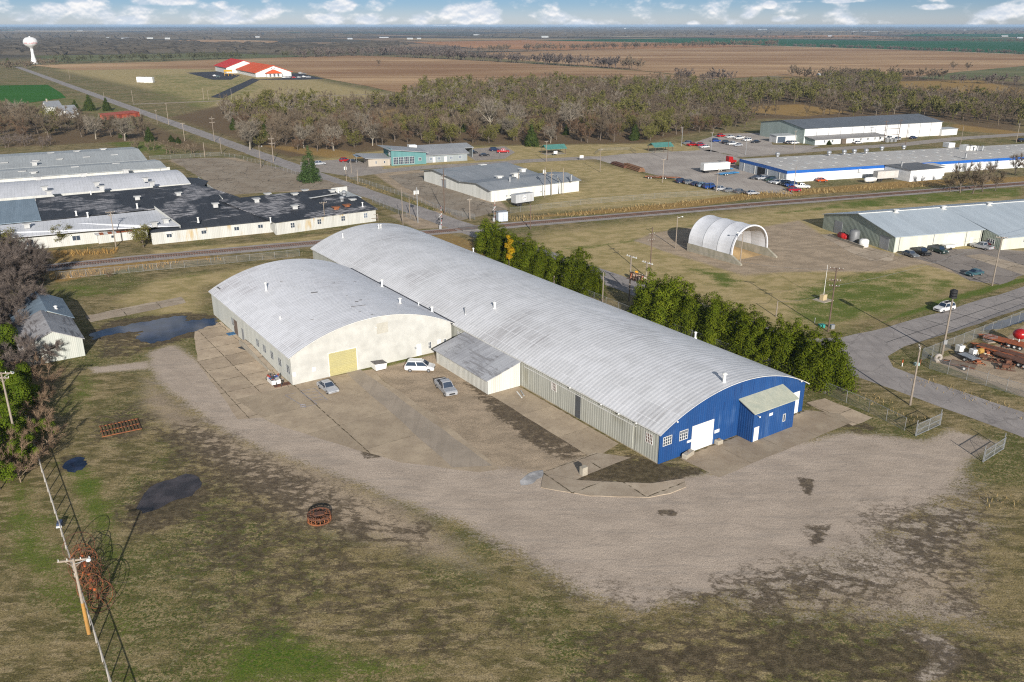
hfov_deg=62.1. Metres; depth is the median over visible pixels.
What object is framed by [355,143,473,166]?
clinic building
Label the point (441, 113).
budding tree
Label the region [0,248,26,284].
leafless thicket tree
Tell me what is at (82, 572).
implement wheel
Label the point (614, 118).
bare tree
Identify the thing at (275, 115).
bare tree
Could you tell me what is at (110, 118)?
bare tree
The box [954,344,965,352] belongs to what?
bulk tank
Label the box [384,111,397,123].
bare tree
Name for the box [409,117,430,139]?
bare tree
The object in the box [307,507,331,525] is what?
spool wheel
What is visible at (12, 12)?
sky
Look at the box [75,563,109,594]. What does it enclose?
implement wheel
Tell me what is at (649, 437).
window
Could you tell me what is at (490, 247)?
evergreen tree
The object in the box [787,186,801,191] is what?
parked suv
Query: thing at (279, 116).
bare tree
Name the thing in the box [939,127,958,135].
white lean to
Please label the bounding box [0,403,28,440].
green shrub
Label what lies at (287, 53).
tree belt
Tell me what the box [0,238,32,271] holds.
leafless thicket tree
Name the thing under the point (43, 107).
bare tree
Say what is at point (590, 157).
cross road
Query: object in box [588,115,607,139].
bare tree
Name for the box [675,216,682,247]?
street light
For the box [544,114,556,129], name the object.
bare tree
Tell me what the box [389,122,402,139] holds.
bare tree
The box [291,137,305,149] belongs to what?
bare tree
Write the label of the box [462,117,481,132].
bare tree
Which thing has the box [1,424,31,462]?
leafless bush
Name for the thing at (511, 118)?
budding tree
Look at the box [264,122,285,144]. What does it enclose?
bare tree
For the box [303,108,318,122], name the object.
bare tree
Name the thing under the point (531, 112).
bare tree
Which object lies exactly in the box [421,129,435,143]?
budding tree
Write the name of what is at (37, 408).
leafless bush
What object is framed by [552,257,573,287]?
evergreen tree
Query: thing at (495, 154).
parking lot
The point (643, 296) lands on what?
evergreen tree
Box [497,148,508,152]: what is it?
pickup truck
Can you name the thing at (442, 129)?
bare tree
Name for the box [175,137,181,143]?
cedar tree
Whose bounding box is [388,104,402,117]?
bare tree
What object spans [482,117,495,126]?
bare tree
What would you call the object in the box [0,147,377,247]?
factory building
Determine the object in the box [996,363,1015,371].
iron scrap
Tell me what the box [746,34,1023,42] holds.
tree belt
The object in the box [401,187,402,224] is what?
utility pole
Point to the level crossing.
(469, 229)
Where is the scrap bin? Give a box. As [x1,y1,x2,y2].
[267,373,280,384]
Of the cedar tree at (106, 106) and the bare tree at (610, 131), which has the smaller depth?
the bare tree at (610, 131)
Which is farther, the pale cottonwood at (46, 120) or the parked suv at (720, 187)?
the pale cottonwood at (46, 120)
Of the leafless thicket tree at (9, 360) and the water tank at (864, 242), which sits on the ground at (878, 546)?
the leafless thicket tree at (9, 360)
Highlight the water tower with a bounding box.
[23,36,37,63]
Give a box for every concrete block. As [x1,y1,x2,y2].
[682,449,693,459]
[714,438,722,444]
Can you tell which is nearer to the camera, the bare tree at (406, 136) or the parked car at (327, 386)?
the parked car at (327, 386)
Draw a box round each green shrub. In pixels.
[0,322,17,353]
[0,361,32,390]
[0,365,20,393]
[0,381,33,418]
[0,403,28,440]
[0,431,9,461]
[0,459,16,489]
[5,432,40,468]
[6,375,42,404]
[22,418,58,439]
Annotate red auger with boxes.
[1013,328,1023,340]
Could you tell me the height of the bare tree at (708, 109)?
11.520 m
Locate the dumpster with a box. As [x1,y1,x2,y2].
[370,360,386,370]
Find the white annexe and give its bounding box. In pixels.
[885,161,945,181]
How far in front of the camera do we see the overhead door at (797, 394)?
127.78 m
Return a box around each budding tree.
[0,224,22,245]
[34,109,55,125]
[42,106,60,118]
[42,123,55,135]
[48,221,72,241]
[125,224,150,246]
[249,113,267,128]
[251,127,268,146]
[298,116,313,129]
[313,112,327,121]
[337,119,354,136]
[344,128,362,146]
[380,117,391,126]
[389,112,407,127]
[399,121,411,133]
[409,113,424,133]
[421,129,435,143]
[428,116,449,138]
[434,109,449,118]
[442,121,462,142]
[479,126,499,141]
[487,123,501,139]
[505,114,522,129]
[506,127,518,139]
[524,117,544,133]
[542,107,555,119]
[616,122,628,132]
[623,114,638,132]
[637,112,657,126]
[640,122,657,137]
[643,125,656,140]
[654,110,673,131]
[654,116,674,136]
[659,107,674,116]
[670,113,695,132]
[697,113,714,129]
[719,112,736,130]
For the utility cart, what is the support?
on the parking lot at (959, 262)
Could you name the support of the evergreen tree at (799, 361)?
on the ground at (878, 546)
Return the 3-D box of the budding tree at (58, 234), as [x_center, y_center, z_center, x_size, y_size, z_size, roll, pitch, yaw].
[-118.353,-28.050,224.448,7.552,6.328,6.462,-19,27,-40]
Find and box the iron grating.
[99,418,141,436]
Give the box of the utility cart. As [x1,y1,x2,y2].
[942,243,955,249]
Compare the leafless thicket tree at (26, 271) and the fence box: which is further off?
the leafless thicket tree at (26, 271)
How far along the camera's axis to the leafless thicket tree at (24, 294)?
161.47 m
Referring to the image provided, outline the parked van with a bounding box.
[703,182,714,188]
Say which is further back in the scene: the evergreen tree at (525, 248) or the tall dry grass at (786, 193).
the tall dry grass at (786, 193)
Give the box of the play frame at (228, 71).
[224,70,234,75]
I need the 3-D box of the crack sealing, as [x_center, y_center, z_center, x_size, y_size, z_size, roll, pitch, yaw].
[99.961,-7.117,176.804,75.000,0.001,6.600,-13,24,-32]
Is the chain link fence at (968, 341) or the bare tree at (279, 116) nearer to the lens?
the chain link fence at (968, 341)
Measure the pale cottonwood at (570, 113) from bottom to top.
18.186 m
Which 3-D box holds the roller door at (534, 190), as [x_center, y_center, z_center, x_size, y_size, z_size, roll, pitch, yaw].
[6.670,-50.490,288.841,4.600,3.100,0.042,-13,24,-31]
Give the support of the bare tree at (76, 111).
on the ground at (878, 546)
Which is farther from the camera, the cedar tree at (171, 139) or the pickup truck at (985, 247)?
the cedar tree at (171, 139)
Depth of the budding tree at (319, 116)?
485.57 m
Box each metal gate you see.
[915,409,942,435]
[982,433,1006,461]
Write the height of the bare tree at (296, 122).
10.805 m
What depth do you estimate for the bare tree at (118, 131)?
429.90 m
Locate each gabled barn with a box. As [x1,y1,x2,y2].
[8,292,73,323]
[15,310,84,365]
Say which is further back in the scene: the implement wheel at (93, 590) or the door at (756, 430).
the door at (756, 430)
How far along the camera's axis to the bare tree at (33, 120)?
453.34 m
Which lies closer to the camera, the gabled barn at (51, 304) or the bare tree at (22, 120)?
the gabled barn at (51, 304)
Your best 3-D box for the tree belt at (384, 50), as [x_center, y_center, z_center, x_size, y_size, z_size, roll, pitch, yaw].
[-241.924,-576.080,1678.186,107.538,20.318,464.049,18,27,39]
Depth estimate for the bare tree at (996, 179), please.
298.66 m
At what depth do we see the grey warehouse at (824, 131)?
433.62 m
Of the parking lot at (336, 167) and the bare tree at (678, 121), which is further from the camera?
the bare tree at (678, 121)
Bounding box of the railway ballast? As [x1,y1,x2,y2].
[33,181,1023,271]
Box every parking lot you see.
[172,158,348,194]
[190,71,238,79]
[259,73,322,79]
[300,160,383,175]
[389,172,506,220]
[469,146,514,160]
[592,150,792,193]
[695,133,817,155]
[896,248,1023,284]
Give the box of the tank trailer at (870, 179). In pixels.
[864,176,876,182]
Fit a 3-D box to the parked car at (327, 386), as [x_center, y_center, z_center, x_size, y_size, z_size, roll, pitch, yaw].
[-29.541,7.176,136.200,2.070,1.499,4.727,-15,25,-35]
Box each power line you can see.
[657,236,800,268]
[835,239,998,285]
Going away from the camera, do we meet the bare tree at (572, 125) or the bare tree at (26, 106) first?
the bare tree at (572, 125)
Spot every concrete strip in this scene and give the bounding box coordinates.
[85,297,185,321]
[807,398,871,425]
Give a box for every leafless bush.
[0,387,49,418]
[0,406,57,440]
[0,438,51,482]
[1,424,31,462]
[7,353,48,384]
[21,418,65,453]
[29,385,55,406]
[30,362,67,389]
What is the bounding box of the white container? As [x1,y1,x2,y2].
[143,77,154,82]
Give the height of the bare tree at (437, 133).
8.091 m
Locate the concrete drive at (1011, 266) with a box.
[966,254,1023,274]
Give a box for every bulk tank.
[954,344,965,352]
[969,348,977,354]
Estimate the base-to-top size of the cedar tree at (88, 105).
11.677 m
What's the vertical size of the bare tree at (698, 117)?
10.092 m
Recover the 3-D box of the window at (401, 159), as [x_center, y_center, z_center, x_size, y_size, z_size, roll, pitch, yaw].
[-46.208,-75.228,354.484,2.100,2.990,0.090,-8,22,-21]
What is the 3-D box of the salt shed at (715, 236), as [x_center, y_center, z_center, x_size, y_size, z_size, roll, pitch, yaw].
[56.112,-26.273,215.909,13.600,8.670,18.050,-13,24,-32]
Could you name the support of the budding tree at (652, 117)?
on the ground at (878, 546)
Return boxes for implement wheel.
[62,532,94,558]
[67,550,101,580]
[69,547,97,574]
[70,543,92,564]
[71,562,95,583]
[72,549,94,569]
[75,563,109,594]
[76,573,103,600]
[77,559,101,583]
[80,575,109,602]
[81,566,99,588]
[82,579,112,608]
[82,579,115,612]
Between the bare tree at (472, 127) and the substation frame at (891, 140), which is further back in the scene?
the bare tree at (472, 127)
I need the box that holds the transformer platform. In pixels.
[626,254,652,300]
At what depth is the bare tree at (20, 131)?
428.06 m
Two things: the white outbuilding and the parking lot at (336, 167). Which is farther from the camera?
the white outbuilding
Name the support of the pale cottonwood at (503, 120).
on the ground at (878, 546)
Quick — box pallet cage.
[982,334,997,343]
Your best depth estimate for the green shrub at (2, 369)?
129.87 m
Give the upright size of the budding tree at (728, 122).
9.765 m
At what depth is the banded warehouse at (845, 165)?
340.04 m
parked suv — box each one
[314,160,325,164]
[339,157,348,161]
[489,147,499,150]
[675,178,683,183]
[683,179,692,183]
[696,142,705,146]
[696,181,705,186]
[714,185,725,190]
[756,174,767,179]
[763,176,776,181]
[773,179,784,184]
[778,180,790,185]
[784,181,796,186]
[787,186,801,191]
[930,244,948,253]
[933,300,955,312]
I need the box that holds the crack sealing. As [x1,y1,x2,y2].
[886,294,1023,342]
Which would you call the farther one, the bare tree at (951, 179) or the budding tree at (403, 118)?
the budding tree at (403, 118)
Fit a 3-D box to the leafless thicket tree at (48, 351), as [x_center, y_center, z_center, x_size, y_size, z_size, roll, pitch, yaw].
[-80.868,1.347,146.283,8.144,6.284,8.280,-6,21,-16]
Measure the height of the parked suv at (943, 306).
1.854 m
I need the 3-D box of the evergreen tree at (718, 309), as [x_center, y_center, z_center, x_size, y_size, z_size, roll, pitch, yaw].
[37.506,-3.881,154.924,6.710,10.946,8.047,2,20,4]
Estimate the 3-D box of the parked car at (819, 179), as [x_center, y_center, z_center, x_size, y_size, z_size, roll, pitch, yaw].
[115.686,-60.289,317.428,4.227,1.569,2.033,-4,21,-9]
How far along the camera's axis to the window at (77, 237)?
225.80 m
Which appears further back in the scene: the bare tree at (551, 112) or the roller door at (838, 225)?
the bare tree at (551, 112)
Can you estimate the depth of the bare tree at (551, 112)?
488.57 m
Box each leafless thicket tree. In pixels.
[0,229,20,254]
[0,236,46,268]
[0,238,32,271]
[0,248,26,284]
[0,251,12,280]
[0,264,38,296]
[0,279,15,311]
[0,285,30,322]
[0,299,29,337]
[0,335,40,370]
[5,281,49,304]
[9,246,54,284]
[14,332,63,366]
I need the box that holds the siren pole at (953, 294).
[941,289,957,355]
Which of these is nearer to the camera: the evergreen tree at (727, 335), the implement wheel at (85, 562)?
the implement wheel at (85, 562)
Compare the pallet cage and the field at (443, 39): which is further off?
the field at (443, 39)
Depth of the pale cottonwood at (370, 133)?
409.43 m
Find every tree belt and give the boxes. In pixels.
[0,59,57,68]
[0,130,52,147]
[51,51,257,62]
[128,137,197,156]
[281,48,358,56]
[292,43,481,57]
[395,47,620,67]
[478,39,778,51]
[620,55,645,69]
[674,67,737,82]
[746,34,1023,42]
[775,43,1023,53]
[787,64,948,79]
[949,73,1020,84]
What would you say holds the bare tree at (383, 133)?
on the ground at (878, 546)
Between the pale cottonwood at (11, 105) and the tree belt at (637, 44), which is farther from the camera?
the tree belt at (637, 44)
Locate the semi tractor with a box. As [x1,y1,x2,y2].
[721,156,736,163]
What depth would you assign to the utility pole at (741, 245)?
206.13 m
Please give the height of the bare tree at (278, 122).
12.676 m
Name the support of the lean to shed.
on the ground at (878, 546)
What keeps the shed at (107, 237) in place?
on the ground at (878, 546)
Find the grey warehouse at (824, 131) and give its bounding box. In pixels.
[760,114,943,144]
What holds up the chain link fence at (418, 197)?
on the ground at (878, 546)
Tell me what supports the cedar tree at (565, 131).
on the ground at (878, 546)
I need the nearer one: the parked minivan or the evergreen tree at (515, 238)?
the parked minivan
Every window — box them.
[72,235,80,240]
[393,157,397,164]
[399,157,403,163]
[404,157,408,163]
[409,156,413,163]
[551,382,556,391]
[645,432,652,444]
[663,435,671,446]
[679,429,687,440]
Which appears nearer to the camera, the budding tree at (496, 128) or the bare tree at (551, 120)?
the budding tree at (496, 128)
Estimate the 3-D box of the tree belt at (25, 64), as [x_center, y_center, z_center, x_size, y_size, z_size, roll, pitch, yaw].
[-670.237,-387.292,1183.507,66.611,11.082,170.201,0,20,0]
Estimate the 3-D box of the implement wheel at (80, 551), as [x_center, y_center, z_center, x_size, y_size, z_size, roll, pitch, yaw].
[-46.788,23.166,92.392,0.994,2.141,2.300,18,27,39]
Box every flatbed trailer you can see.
[659,176,680,178]
[717,171,738,175]
[941,359,976,370]
[954,351,980,361]
[971,342,1023,357]
[977,334,1023,350]
[989,350,1023,367]
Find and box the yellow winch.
[977,348,991,356]
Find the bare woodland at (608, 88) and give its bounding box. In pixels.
[217,69,1023,125]
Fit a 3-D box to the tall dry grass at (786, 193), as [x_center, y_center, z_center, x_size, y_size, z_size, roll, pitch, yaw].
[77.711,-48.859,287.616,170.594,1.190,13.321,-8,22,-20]
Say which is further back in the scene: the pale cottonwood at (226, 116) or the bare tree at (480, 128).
the pale cottonwood at (226, 116)
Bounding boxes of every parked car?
[316,379,338,393]
[723,187,734,192]
[734,188,746,193]
[745,190,759,194]
[815,177,827,181]
[901,249,918,257]
[964,268,984,276]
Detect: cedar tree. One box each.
[72,100,81,111]
[82,94,95,110]
[102,97,113,110]
[118,127,127,137]
[143,127,156,141]
[167,135,175,141]
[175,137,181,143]
[229,118,236,129]
[260,123,269,137]
[524,124,540,146]
[561,125,568,134]
[629,125,639,140]
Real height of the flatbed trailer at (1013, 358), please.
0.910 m
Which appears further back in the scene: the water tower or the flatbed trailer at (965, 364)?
the water tower
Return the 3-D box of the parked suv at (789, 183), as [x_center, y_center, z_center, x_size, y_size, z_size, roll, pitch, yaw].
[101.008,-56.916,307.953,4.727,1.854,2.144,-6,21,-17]
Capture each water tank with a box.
[848,229,859,243]
[859,238,868,247]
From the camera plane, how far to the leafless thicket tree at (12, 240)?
208.90 m
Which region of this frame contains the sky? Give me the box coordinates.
[0,0,1023,25]
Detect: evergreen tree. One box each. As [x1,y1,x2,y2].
[473,217,500,256]
[484,223,506,259]
[489,224,510,262]
[500,231,524,268]
[510,233,535,271]
[520,242,543,273]
[526,242,553,278]
[544,250,564,283]
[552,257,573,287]
[559,246,595,291]
[575,262,605,299]
[626,266,662,318]
[642,274,678,326]
[648,275,693,331]
[665,283,701,336]
[681,292,713,340]
[698,291,734,347]
[714,302,748,349]
[724,304,771,359]
[734,316,776,365]
[751,313,794,370]
[769,317,817,376]
[781,326,836,389]
[797,331,860,394]
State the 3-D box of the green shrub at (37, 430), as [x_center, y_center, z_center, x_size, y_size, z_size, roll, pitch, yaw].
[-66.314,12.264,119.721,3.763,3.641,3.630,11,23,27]
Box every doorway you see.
[233,320,237,334]
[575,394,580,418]
[757,167,764,174]
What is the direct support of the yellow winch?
on the ground at (878, 546)
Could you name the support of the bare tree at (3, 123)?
on the ground at (878, 546)
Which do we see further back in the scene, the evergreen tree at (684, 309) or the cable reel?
the evergreen tree at (684, 309)
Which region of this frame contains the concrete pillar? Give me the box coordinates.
[579,465,587,475]
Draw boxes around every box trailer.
[511,191,533,205]
[700,161,729,172]
[873,169,898,181]
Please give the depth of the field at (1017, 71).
1021.35 m
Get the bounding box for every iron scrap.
[971,359,985,365]
[979,354,994,361]
[989,358,1003,362]
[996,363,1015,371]
[997,359,1015,365]
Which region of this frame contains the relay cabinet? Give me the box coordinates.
[496,210,507,221]
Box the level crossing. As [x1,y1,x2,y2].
[458,225,492,230]
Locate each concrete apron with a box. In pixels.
[194,322,291,418]
[236,369,499,471]
[490,386,618,454]
[543,453,629,478]
[679,410,851,476]
[821,234,894,260]
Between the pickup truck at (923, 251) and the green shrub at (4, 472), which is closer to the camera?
the green shrub at (4, 472)
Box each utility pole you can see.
[0,371,16,436]
[57,557,90,634]
[105,211,116,246]
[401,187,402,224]
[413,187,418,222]
[441,169,445,213]
[602,272,603,301]
[648,227,654,279]
[737,232,743,260]
[827,267,843,331]
[909,345,920,405]
[991,236,1007,285]
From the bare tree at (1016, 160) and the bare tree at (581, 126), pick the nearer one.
the bare tree at (1016, 160)
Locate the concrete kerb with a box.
[541,473,685,497]
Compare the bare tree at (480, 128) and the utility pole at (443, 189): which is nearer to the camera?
the utility pole at (443, 189)
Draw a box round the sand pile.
[733,246,760,259]
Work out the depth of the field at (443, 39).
3332.70 m
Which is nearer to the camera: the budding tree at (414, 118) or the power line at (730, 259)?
the power line at (730, 259)
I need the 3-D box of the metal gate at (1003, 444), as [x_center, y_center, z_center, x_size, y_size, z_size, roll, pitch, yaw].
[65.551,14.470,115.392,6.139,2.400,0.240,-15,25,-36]
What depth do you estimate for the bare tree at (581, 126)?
425.06 m
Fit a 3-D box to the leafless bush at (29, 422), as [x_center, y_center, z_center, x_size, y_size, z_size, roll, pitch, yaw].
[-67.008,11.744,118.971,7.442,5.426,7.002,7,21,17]
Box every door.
[329,348,356,375]
[416,344,421,355]
[526,187,536,196]
[559,386,632,447]
[691,419,713,450]
[753,426,758,441]
[794,391,799,412]
[833,220,842,233]
[879,235,889,250]
[946,233,964,246]
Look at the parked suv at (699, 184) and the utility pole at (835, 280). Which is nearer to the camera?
the utility pole at (835, 280)
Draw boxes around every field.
[0,85,65,104]
[19,31,105,31]
[34,55,718,93]
[35,53,299,61]
[179,40,277,42]
[406,38,528,40]
[415,40,763,49]
[486,46,1023,77]
[547,38,1023,53]
[739,35,888,37]
[766,31,887,31]
[904,33,1023,36]
[920,66,1023,79]
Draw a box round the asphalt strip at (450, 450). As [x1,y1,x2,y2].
[347,369,491,467]
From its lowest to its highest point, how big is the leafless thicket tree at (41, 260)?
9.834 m
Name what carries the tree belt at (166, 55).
on the ground at (878, 546)
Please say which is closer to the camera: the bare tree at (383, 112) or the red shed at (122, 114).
the bare tree at (383, 112)
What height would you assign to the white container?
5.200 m
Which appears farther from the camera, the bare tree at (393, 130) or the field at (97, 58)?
the field at (97, 58)
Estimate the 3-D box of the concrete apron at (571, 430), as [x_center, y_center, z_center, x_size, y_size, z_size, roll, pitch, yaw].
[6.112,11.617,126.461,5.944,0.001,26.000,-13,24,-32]
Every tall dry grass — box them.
[44,247,220,280]
[514,181,933,220]
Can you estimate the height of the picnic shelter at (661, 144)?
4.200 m
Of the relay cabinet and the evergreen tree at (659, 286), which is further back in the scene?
the relay cabinet
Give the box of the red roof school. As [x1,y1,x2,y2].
[213,58,291,76]
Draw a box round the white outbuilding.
[769,133,795,142]
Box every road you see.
[15,67,1023,436]
[133,93,400,104]
[347,133,1023,176]
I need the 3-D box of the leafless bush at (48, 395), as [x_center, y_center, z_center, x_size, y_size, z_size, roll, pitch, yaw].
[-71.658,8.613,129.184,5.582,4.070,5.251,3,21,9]
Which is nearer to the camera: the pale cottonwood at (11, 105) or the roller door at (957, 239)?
the roller door at (957, 239)
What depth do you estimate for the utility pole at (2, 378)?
113.38 m
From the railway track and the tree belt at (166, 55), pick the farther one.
the tree belt at (166, 55)
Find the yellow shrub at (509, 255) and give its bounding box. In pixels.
[504,235,514,259]
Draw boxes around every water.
[62,457,86,472]
[89,316,217,343]
[136,474,201,513]
[520,470,542,485]
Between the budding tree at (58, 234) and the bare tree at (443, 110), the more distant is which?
the bare tree at (443, 110)
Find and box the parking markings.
[285,388,326,407]
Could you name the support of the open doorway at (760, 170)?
in the banded warehouse at (845, 165)
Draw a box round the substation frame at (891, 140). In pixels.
[883,119,901,141]
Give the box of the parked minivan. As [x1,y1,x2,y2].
[404,358,434,371]
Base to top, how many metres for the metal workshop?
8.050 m
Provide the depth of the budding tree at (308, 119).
451.23 m
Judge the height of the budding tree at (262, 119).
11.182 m
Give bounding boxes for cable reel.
[934,354,942,362]
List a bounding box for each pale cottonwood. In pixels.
[5,99,23,116]
[34,111,50,126]
[82,114,104,138]
[111,115,134,140]
[224,111,238,122]
[235,116,261,149]
[294,121,314,147]
[320,124,343,150]
[351,110,372,132]
[361,120,379,145]
[472,97,505,122]
[495,117,507,133]
[502,117,518,136]
[503,102,527,116]
[510,109,526,129]
[542,124,556,142]
[556,99,584,130]
[689,111,702,127]
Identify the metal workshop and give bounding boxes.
[822,199,1023,252]
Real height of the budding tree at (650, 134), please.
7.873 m
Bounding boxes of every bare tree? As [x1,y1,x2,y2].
[0,100,9,114]
[0,105,10,116]
[0,116,12,132]
[3,113,14,128]
[8,115,23,129]
[9,107,23,119]
[9,110,27,131]
[9,115,30,130]
[14,105,32,125]
[15,102,30,112]
[15,124,27,140]
[25,107,39,116]
[27,110,43,133]
[34,102,46,111]
[35,116,56,137]
[50,113,66,132]
[55,104,74,126]
[59,113,72,128]
[70,113,89,136]
[71,106,91,121]
[99,114,116,136]
[105,114,116,133]
[111,121,128,139]
[129,114,145,134]
[136,118,151,137]
[232,111,249,124]
[261,117,275,134]
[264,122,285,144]
[265,132,281,147]
[270,112,284,119]
[270,116,285,134]
[272,114,286,122]
[272,118,291,140]
[277,126,292,144]
[279,125,292,140]
[281,114,293,125]
[285,119,300,140]
[291,120,305,130]
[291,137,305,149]
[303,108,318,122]
[306,126,317,142]
[307,131,323,150]
[317,113,338,128]
[317,128,331,148]
[321,118,337,130]
[323,134,340,150]
[344,115,364,132]
[348,105,363,119]
[355,121,368,136]
[361,106,378,119]
[367,121,382,144]
[374,104,388,117]
[377,117,390,135]
[377,124,388,144]
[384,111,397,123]
[384,121,398,141]
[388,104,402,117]
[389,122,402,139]
[400,129,413,142]
[401,106,412,122]
[405,118,422,136]
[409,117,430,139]
[434,108,446,116]
[434,129,443,137]
[435,116,457,141]
[442,117,458,127]
[455,111,468,132]
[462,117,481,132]
[464,115,477,129]
[467,112,481,121]
[467,127,479,142]
[468,123,479,136]
[473,122,487,139]
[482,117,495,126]
[494,107,512,131]
[513,124,525,139]
[519,115,531,130]
[521,106,538,118]
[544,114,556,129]
[546,110,558,118]
[550,123,562,139]
[552,111,569,129]
[567,119,582,136]
[575,122,587,141]
[579,109,593,127]
[579,127,594,142]
[585,112,597,122]
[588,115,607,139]
[588,119,606,137]
[596,105,609,116]
[599,117,617,138]
[607,122,621,141]
[609,114,625,133]
[636,112,653,135]
[669,112,685,134]
[675,104,693,116]
[690,114,701,129]
[694,119,705,132]
[696,108,710,118]
[705,109,718,126]
[707,117,722,131]
[732,112,741,126]
[738,111,750,127]
[945,171,958,191]
[951,161,983,192]
[964,164,989,193]
[974,162,997,191]
[986,170,1005,190]
[1007,153,1023,174]
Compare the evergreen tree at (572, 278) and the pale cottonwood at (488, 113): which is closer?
the evergreen tree at (572, 278)
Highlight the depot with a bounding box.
[420,162,580,201]
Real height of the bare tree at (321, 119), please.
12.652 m
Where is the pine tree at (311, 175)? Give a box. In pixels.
[296,145,322,183]
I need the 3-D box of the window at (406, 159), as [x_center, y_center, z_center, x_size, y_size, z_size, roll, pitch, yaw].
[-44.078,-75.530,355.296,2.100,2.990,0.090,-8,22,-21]
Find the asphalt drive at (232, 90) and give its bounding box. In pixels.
[212,78,258,97]
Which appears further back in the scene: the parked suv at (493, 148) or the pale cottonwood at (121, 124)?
the pale cottonwood at (121, 124)
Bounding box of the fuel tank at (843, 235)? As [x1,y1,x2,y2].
[837,232,848,239]
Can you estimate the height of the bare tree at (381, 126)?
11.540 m
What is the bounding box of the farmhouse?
[41,99,75,115]
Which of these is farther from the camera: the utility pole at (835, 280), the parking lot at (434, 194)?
the parking lot at (434, 194)
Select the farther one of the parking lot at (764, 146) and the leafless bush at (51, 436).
the parking lot at (764, 146)
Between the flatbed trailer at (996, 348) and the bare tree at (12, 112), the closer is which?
the flatbed trailer at (996, 348)
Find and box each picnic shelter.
[540,144,566,154]
[647,142,673,152]
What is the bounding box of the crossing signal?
[438,215,442,228]
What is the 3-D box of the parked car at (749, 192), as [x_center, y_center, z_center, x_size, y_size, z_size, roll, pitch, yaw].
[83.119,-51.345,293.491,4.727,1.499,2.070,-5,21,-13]
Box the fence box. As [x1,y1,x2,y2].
[56,519,62,527]
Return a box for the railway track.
[17,182,1023,268]
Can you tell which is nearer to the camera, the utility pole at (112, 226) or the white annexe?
the utility pole at (112, 226)
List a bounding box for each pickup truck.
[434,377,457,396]
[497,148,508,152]
[793,183,810,187]
[911,246,931,255]
[970,241,994,250]
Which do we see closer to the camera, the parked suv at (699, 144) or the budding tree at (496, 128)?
the parked suv at (699, 144)
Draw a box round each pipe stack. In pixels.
[611,161,626,167]
[624,163,644,171]
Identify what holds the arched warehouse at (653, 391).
on the ground at (878, 546)
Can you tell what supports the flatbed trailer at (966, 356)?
on the ground at (878, 546)
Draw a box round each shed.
[94,229,140,243]
[100,110,139,119]
[433,332,520,393]
[687,215,777,265]
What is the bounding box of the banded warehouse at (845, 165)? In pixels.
[739,142,1023,181]
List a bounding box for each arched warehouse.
[208,259,454,384]
[310,223,809,463]
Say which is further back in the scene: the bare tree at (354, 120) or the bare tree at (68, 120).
the bare tree at (68, 120)
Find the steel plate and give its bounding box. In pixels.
[273,382,290,387]
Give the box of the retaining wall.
[829,234,864,248]
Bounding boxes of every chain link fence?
[24,411,111,681]
[55,249,299,278]
[149,152,299,171]
[359,179,473,218]
[512,189,740,212]
[589,290,906,430]
[921,310,1023,396]
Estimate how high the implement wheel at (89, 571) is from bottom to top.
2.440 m
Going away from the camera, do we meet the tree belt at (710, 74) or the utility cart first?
the utility cart
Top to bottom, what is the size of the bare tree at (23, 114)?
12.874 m
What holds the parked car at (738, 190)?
on the ground at (878, 546)
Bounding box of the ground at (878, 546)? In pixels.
[0,26,1023,681]
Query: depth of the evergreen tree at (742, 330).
148.28 m
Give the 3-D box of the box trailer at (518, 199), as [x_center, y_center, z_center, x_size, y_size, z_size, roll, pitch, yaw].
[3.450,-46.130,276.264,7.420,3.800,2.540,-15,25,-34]
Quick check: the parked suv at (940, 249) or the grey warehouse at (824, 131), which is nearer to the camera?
the parked suv at (940, 249)
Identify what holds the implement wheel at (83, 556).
on the ground at (878, 546)
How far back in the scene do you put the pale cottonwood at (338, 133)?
392.60 m
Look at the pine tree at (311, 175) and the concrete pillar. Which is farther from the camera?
the pine tree at (311, 175)
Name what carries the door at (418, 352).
in the arched warehouse at (295, 321)
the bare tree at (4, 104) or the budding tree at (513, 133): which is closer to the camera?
the budding tree at (513, 133)
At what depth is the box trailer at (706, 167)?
336.57 m
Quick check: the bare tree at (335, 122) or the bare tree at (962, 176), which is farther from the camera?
the bare tree at (335, 122)
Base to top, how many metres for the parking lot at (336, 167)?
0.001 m
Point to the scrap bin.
(273, 379)
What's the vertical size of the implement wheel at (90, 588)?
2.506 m
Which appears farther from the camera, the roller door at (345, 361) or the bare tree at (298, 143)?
the bare tree at (298, 143)
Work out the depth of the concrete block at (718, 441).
118.71 m
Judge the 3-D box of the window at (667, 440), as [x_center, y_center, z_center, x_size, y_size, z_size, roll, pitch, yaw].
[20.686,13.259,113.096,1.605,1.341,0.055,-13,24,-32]
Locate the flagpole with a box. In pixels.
[812,265,833,302]
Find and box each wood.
[0,27,1023,30]
[0,29,1023,39]
[0,36,408,54]

